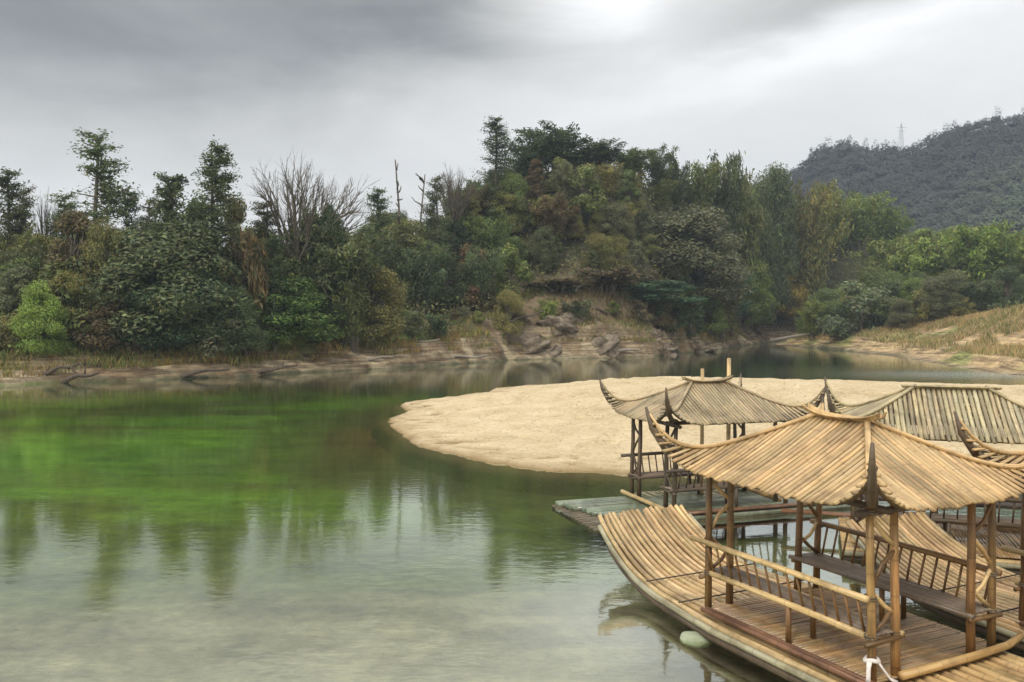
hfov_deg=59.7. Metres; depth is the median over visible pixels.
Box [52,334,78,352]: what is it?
bush
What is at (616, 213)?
leafy tree
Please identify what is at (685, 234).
tree
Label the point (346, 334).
bush
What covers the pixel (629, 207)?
bamboo
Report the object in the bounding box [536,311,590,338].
boulder
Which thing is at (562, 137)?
tree
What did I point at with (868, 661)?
cloth tie
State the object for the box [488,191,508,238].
slender tree
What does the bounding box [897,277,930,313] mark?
leafy tree
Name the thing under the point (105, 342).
bush
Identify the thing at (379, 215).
wispy tree
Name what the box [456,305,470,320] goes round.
bush
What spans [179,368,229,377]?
driftwood
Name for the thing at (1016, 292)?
leafy tree
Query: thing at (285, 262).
leafy tree
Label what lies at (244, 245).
slender tree
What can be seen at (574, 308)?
small green bush
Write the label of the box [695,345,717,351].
boulder
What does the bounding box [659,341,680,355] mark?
boulder
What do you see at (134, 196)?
wispy tree
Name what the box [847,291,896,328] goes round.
bush
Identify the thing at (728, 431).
mooring pole
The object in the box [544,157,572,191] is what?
bush
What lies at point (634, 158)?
leafy tree
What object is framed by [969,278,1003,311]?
bamboo
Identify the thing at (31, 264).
leafy tree
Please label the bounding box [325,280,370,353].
bamboo
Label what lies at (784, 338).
log
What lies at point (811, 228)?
bamboo
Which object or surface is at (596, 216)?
leafy tree
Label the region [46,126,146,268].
wispy tree
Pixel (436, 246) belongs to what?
leafy tree
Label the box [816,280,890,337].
bush
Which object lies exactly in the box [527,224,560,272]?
leafy tree
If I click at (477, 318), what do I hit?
bush
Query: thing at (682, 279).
bamboo
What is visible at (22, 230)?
bamboo
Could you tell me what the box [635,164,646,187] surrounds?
slender tree
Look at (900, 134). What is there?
power pylon
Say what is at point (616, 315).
bush
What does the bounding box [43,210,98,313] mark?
brown tree
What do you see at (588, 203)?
tree
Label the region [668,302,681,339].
slender tree
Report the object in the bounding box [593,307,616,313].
driftwood
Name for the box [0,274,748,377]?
riverbank
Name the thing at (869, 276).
round tree
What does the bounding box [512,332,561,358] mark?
boulder
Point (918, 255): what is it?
bamboo
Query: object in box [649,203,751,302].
grey tree
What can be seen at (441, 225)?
bamboo
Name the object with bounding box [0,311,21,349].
bush
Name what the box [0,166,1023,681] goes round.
ground
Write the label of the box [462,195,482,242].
slender tree
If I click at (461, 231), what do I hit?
leafy tree
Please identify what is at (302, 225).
slender tree
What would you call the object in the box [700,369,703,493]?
mooring pole
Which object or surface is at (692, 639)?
buoy
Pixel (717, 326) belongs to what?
leafy tree
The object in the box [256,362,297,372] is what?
driftwood
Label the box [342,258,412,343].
leafy tree
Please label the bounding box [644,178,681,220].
bamboo
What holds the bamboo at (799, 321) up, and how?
on the ground at (480, 610)
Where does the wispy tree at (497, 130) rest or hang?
on the ground at (480, 610)
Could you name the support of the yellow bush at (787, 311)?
on the ground at (480, 610)
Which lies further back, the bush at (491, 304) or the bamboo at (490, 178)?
the bamboo at (490, 178)
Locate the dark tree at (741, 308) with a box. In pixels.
[709,262,757,318]
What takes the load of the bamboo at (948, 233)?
on the ground at (480, 610)
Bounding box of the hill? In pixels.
[790,123,1023,249]
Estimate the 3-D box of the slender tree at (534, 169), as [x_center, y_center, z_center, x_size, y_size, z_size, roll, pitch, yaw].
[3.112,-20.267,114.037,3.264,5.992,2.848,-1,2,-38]
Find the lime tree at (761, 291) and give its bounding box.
[733,248,775,315]
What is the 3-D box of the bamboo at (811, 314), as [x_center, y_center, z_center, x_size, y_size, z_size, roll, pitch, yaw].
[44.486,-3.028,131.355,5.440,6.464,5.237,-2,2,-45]
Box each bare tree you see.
[30,190,59,238]
[247,144,378,274]
[436,164,479,267]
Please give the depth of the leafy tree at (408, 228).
96.39 m
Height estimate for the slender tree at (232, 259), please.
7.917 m
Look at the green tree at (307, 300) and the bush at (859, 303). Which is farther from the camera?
the bush at (859, 303)
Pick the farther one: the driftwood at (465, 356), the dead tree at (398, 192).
the dead tree at (398, 192)
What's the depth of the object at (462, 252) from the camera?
98.31 m
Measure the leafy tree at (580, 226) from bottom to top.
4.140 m
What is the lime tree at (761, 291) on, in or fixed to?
on the ground at (480, 610)
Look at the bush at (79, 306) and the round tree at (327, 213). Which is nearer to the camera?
the bush at (79, 306)
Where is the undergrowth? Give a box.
[0,153,1023,360]
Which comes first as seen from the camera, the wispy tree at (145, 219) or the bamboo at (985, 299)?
the wispy tree at (145, 219)
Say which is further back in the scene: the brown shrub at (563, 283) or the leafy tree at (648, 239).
the leafy tree at (648, 239)
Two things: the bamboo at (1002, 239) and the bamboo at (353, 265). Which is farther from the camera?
the bamboo at (1002, 239)
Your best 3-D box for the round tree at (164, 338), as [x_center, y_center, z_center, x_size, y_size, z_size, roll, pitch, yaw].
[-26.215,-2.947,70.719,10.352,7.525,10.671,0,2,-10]
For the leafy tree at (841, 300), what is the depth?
130.11 m
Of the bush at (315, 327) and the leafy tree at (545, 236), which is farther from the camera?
the leafy tree at (545, 236)
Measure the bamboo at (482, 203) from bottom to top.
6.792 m
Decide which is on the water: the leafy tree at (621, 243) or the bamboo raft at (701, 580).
the bamboo raft at (701, 580)
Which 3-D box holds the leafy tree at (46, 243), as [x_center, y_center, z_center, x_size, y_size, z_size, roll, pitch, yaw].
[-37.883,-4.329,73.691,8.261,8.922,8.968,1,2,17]
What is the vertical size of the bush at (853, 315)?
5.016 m
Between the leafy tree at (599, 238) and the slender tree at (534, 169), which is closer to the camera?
the leafy tree at (599, 238)
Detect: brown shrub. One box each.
[517,277,630,291]
[571,264,652,291]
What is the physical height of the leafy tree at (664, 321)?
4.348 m
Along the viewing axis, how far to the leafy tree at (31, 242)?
70.78 m
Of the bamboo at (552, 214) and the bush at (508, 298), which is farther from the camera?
the bamboo at (552, 214)
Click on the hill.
(988, 191)
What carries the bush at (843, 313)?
on the ground at (480, 610)
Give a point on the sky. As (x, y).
(358, 87)
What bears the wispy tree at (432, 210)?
on the ground at (480, 610)
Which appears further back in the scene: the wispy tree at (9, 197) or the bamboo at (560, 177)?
the bamboo at (560, 177)
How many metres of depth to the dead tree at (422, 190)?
97.66 m
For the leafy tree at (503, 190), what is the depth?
109.61 m
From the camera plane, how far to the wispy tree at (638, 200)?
116.77 m
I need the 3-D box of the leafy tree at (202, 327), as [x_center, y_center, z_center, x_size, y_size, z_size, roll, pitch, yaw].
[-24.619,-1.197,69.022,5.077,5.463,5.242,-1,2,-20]
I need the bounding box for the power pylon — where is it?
[897,123,904,149]
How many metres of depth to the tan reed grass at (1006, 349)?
100.27 m
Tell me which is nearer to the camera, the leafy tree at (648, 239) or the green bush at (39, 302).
the green bush at (39, 302)
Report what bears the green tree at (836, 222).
on the ground at (480, 610)
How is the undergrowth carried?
on the ground at (480, 610)
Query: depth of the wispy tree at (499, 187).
108.72 m
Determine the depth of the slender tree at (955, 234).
141.78 m
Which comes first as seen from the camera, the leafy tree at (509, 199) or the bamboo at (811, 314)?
the leafy tree at (509, 199)
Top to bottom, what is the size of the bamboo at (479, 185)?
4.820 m
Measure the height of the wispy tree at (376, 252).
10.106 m
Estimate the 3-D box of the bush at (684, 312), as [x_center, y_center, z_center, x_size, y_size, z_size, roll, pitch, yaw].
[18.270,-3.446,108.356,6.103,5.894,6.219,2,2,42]
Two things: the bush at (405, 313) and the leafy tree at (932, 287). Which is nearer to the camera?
the bush at (405, 313)
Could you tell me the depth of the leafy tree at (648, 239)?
115.34 m
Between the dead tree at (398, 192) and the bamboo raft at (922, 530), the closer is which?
the bamboo raft at (922, 530)
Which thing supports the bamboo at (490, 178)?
on the ground at (480, 610)
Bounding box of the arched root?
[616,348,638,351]
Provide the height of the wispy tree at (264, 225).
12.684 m
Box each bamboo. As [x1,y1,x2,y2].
[0,220,40,247]
[0,230,39,266]
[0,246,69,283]
[274,222,403,347]
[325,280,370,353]
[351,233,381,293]
[380,239,452,317]
[417,217,449,247]
[461,211,520,265]
[461,243,508,307]
[464,178,482,189]
[467,183,492,236]
[481,168,503,183]
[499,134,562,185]
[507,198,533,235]
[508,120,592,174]
[527,190,579,242]
[547,159,582,208]
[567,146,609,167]
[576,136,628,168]
[582,163,595,183]
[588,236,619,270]
[595,160,625,203]
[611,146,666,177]
[623,200,640,227]
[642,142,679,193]
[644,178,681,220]
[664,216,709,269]
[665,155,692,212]
[670,177,680,206]
[671,272,692,306]
[678,159,726,236]
[703,298,727,336]
[705,148,756,260]
[717,166,766,327]
[780,176,853,319]
[793,316,805,333]
[795,299,829,340]
[812,247,833,278]
[842,227,955,277]
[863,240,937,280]
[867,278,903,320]
[886,235,955,278]
[894,234,946,248]
[940,219,1023,285]
[941,225,1004,244]
[952,281,989,312]
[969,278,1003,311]
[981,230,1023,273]
[991,231,1022,272]
[995,223,1023,240]
[1001,250,1023,274]
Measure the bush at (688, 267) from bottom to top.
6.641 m
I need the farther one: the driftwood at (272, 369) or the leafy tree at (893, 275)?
the leafy tree at (893, 275)
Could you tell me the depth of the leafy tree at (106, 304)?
68.93 m
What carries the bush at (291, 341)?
on the ground at (480, 610)
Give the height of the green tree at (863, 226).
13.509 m
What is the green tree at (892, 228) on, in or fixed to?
on the ground at (480, 610)
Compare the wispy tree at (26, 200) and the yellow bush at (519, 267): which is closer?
the wispy tree at (26, 200)
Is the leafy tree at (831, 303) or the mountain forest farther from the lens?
the mountain forest
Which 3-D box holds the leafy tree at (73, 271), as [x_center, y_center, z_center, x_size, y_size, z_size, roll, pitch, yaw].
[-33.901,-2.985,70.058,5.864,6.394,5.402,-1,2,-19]
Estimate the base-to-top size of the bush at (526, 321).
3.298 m
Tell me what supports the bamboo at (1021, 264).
on the ground at (480, 610)
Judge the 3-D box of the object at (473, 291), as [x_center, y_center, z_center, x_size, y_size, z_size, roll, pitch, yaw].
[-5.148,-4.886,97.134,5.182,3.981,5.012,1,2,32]
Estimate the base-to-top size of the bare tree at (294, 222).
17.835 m
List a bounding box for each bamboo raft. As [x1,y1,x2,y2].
[552,373,850,534]
[598,397,1023,681]
[781,376,1023,573]
[846,411,1023,650]
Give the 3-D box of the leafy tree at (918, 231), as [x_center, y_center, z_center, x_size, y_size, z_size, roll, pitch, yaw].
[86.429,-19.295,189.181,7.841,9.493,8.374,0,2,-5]
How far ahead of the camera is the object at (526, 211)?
109.74 m
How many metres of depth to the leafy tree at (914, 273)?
143.74 m
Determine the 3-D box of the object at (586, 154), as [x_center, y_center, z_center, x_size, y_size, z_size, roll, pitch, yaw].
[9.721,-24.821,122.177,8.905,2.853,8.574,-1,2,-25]
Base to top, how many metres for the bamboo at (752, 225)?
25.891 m
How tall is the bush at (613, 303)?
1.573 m
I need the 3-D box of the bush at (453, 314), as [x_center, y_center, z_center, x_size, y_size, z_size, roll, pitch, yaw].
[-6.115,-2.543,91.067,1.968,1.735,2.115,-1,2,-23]
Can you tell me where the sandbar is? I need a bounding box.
[389,376,1023,476]
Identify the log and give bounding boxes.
[769,333,809,342]
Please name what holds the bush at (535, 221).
on the ground at (480, 610)
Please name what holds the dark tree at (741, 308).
on the ground at (480, 610)
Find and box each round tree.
[77,218,247,345]
[117,263,238,351]
[309,202,350,336]
[746,282,780,324]
[756,161,800,320]
[797,287,841,335]
[855,266,887,289]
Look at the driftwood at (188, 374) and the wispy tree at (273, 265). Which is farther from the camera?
the wispy tree at (273, 265)
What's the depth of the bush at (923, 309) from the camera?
117.41 m
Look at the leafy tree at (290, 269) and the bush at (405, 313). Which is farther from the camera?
the bush at (405, 313)
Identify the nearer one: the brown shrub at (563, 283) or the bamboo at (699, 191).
the brown shrub at (563, 283)
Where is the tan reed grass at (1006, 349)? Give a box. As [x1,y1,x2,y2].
[792,303,1023,358]
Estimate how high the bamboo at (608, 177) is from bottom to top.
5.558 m
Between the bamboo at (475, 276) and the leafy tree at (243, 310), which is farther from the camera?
the bamboo at (475, 276)
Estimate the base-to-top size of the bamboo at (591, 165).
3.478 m
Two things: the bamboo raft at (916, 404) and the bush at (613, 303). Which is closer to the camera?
the bamboo raft at (916, 404)
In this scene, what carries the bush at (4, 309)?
on the ground at (480, 610)
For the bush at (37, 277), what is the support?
on the ground at (480, 610)
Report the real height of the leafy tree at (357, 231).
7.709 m
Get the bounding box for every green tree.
[229,273,347,343]
[805,183,861,265]
[840,188,897,255]
[863,204,916,253]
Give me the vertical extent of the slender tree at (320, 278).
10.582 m
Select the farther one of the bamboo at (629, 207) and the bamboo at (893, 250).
the bamboo at (893, 250)
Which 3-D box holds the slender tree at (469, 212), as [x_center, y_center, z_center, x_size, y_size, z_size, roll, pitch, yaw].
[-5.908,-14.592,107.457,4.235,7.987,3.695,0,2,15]
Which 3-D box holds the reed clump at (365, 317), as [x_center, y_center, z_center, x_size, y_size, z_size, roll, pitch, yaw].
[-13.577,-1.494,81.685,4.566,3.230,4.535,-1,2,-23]
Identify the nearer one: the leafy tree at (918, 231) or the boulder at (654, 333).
the boulder at (654, 333)
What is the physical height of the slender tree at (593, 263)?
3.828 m
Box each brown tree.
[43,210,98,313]
[71,216,137,337]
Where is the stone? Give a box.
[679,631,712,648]
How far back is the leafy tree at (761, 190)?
151.88 m
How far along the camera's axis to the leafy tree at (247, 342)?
70.40 m
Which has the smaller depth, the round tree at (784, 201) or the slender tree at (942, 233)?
the round tree at (784, 201)
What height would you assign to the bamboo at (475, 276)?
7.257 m
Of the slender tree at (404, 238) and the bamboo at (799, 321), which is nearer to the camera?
the slender tree at (404, 238)
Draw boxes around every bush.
[0,291,22,335]
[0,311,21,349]
[7,278,70,354]
[10,253,110,338]
[50,296,103,339]
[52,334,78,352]
[65,301,148,352]
[173,292,253,357]
[250,320,274,344]
[265,318,303,349]
[294,312,330,341]
[311,313,349,340]
[391,309,416,327]
[400,262,420,309]
[401,310,425,334]
[444,308,462,320]
[456,305,470,320]
[471,310,485,322]
[484,296,505,312]
[486,242,534,302]
[503,306,531,325]
[506,237,531,266]
[528,194,566,229]
[529,298,561,319]
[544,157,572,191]
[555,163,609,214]
[559,297,595,323]
[564,284,576,292]
[605,301,620,312]
[612,307,620,316]
[618,278,707,304]
[627,299,654,322]
[651,292,690,332]
[655,237,693,278]
[767,263,809,322]
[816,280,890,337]
[825,299,858,336]
[845,313,882,323]
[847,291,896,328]
[910,287,945,322]
[948,296,977,315]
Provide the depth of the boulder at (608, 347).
97.49 m
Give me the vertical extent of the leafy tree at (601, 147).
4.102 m
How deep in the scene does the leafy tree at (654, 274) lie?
109.77 m
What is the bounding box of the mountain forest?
[783,106,1023,249]
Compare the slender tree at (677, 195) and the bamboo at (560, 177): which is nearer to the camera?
the bamboo at (560, 177)
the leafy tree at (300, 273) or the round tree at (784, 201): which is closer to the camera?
the leafy tree at (300, 273)
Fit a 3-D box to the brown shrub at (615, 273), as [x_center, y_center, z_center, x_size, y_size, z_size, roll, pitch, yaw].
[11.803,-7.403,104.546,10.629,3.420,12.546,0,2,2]
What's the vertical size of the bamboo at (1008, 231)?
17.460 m
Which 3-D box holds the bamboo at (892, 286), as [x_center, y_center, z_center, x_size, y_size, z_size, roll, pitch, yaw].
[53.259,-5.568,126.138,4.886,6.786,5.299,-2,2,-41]
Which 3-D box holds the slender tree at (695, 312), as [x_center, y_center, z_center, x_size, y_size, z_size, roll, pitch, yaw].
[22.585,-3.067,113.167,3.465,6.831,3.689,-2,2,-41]
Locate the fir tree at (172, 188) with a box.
[137,171,204,302]
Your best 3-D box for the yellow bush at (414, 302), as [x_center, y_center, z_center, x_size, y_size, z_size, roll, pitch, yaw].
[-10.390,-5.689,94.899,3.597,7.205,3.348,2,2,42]
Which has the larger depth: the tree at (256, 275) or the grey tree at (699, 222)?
the grey tree at (699, 222)
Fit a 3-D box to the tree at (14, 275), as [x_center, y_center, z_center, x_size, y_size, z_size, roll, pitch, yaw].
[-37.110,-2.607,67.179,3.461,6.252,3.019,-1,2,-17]
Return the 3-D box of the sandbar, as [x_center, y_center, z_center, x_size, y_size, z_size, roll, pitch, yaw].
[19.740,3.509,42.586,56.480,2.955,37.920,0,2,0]
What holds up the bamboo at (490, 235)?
on the ground at (480, 610)
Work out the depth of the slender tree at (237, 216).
75.25 m
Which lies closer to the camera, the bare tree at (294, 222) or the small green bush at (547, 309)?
the bare tree at (294, 222)
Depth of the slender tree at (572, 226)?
109.51 m
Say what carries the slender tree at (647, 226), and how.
on the ground at (480, 610)
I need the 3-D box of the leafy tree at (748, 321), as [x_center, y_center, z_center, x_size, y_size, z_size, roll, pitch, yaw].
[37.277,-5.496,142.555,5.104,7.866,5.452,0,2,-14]
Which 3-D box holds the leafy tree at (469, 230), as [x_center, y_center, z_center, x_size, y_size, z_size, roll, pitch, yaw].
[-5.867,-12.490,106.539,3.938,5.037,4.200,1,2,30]
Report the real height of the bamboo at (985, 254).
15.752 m
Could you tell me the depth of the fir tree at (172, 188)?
70.12 m
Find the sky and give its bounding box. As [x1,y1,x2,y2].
[0,0,1023,245]
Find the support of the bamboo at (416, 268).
on the ground at (480, 610)
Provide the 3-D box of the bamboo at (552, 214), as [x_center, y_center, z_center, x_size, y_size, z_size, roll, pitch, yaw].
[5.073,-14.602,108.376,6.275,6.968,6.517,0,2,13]
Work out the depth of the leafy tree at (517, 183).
109.72 m
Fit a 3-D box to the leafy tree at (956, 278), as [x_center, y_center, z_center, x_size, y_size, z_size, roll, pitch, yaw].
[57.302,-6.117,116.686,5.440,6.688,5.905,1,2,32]
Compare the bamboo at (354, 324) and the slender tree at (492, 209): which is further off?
the slender tree at (492, 209)
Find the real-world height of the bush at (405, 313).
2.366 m
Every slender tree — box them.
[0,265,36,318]
[144,278,170,336]
[185,195,215,257]
[213,252,241,288]
[223,196,252,263]
[232,230,264,311]
[290,206,321,321]
[291,225,335,330]
[392,233,423,306]
[447,187,478,242]
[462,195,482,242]
[476,183,499,230]
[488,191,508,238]
[525,159,548,202]
[567,205,584,244]
[585,249,599,276]
[616,169,641,210]
[629,240,648,280]
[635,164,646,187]
[636,208,655,245]
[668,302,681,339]
[679,290,704,339]
[688,251,709,313]
[711,331,720,337]
[818,301,828,336]
[934,226,956,241]
[946,226,979,285]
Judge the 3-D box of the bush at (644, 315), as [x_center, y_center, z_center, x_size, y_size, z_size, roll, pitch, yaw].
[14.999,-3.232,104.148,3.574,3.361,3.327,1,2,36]
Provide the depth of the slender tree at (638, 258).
108.95 m
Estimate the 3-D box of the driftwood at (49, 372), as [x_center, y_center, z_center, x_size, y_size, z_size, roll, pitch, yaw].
[-32.170,2.312,62.914,3.172,1.529,0.812,0,2,-4]
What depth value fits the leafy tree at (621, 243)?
106.97 m
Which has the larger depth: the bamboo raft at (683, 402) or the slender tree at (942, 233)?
the slender tree at (942, 233)
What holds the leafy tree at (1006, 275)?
on the ground at (480, 610)
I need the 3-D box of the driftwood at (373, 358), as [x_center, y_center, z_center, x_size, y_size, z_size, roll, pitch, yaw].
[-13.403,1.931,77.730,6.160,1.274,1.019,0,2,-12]
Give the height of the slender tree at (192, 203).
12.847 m
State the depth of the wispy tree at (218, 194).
72.08 m
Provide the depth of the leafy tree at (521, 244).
105.43 m
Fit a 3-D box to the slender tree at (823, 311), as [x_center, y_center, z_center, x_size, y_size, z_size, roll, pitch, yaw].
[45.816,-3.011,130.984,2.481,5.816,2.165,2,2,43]
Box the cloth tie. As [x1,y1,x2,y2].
[863,655,897,681]
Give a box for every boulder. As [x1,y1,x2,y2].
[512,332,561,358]
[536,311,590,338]
[588,331,622,357]
[651,324,662,341]
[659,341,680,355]
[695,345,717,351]
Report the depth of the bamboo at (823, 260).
170.04 m
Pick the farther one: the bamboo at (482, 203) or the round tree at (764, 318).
the round tree at (764, 318)
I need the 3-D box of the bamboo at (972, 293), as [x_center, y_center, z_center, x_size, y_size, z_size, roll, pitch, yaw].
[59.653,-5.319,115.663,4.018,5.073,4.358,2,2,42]
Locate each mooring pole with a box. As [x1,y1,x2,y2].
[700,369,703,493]
[726,358,730,444]
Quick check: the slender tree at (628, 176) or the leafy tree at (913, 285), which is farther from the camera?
the leafy tree at (913, 285)
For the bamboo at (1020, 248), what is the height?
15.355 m
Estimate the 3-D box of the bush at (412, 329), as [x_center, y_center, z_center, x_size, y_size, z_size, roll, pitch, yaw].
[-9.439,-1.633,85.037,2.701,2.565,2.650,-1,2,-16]
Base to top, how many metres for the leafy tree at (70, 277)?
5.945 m
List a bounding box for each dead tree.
[395,160,402,279]
[411,173,425,241]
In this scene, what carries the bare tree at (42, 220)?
on the ground at (480, 610)
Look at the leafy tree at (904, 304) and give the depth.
117.81 m
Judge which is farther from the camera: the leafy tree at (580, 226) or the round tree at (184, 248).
the leafy tree at (580, 226)
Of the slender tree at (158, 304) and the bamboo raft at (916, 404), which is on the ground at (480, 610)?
the slender tree at (158, 304)
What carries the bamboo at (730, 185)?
on the ground at (480, 610)
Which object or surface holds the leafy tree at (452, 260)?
on the ground at (480, 610)
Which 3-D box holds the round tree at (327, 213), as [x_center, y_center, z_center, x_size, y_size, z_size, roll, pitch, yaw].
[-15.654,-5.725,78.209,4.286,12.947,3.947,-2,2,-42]
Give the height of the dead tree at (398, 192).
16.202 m
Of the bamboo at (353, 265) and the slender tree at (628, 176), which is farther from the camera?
the slender tree at (628, 176)
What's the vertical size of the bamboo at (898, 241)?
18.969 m
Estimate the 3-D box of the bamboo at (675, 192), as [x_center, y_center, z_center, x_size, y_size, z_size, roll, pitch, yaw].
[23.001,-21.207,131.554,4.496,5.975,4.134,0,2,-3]
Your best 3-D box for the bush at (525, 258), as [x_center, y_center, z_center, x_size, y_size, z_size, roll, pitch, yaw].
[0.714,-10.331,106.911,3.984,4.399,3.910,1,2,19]
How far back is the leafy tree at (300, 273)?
77.42 m
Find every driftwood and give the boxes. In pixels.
[44,363,80,375]
[60,363,99,382]
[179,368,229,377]
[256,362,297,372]
[367,356,393,360]
[415,339,439,342]
[452,353,487,358]
[502,310,542,326]
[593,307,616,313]
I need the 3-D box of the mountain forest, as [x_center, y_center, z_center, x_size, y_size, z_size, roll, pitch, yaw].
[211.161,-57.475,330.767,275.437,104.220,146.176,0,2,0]
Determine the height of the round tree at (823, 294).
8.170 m
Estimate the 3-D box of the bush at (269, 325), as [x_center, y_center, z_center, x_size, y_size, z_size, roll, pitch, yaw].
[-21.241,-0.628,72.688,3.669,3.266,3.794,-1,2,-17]
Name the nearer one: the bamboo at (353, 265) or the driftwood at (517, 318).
the bamboo at (353, 265)
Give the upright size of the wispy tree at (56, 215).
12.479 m
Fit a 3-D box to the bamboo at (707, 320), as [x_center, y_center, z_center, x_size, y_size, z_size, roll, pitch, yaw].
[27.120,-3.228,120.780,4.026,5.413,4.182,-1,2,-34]
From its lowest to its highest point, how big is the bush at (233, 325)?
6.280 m
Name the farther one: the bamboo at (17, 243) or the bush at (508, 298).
the bush at (508, 298)
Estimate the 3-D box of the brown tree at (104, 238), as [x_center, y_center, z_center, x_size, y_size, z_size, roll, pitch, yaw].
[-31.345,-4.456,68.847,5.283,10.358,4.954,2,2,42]
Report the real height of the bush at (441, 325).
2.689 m
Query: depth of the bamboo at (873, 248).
159.46 m
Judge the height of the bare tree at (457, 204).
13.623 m
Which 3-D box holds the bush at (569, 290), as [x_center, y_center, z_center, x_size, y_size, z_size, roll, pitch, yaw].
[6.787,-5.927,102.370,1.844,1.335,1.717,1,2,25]
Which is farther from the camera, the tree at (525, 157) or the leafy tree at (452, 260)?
the tree at (525, 157)
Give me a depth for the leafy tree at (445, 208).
108.50 m
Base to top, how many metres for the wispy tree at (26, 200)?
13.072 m
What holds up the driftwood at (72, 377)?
on the ground at (480, 610)
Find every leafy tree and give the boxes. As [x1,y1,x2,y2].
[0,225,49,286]
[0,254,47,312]
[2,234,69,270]
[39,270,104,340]
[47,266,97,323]
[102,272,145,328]
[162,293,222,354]
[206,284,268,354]
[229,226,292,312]
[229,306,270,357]
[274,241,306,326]
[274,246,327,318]
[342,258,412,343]
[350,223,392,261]
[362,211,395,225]
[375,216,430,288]
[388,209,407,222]
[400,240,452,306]
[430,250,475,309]
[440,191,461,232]
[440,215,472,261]
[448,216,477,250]
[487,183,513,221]
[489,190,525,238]
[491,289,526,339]
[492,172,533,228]
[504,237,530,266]
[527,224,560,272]
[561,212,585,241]
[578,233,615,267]
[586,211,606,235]
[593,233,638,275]
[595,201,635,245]
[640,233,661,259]
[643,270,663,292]
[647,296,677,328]
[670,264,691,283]
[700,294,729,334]
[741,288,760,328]
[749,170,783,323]
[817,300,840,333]
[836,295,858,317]
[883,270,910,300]
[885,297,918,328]
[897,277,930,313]
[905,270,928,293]
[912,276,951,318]
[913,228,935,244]
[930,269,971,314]
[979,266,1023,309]
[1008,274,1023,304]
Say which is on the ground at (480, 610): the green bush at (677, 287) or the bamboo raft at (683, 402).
the green bush at (677, 287)
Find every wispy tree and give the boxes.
[0,166,38,252]
[3,184,45,237]
[42,190,82,253]
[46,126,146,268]
[113,188,145,250]
[136,195,159,256]
[180,135,258,285]
[245,200,286,273]
[258,232,299,351]
[358,186,403,302]
[363,233,387,332]
[415,172,457,255]
[470,115,522,189]
[494,183,509,236]
[629,174,646,229]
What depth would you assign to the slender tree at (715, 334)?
122.46 m
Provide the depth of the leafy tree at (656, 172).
128.51 m
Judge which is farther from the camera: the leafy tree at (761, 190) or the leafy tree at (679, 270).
the leafy tree at (761, 190)
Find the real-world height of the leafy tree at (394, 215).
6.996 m
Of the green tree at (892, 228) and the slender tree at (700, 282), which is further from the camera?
the green tree at (892, 228)

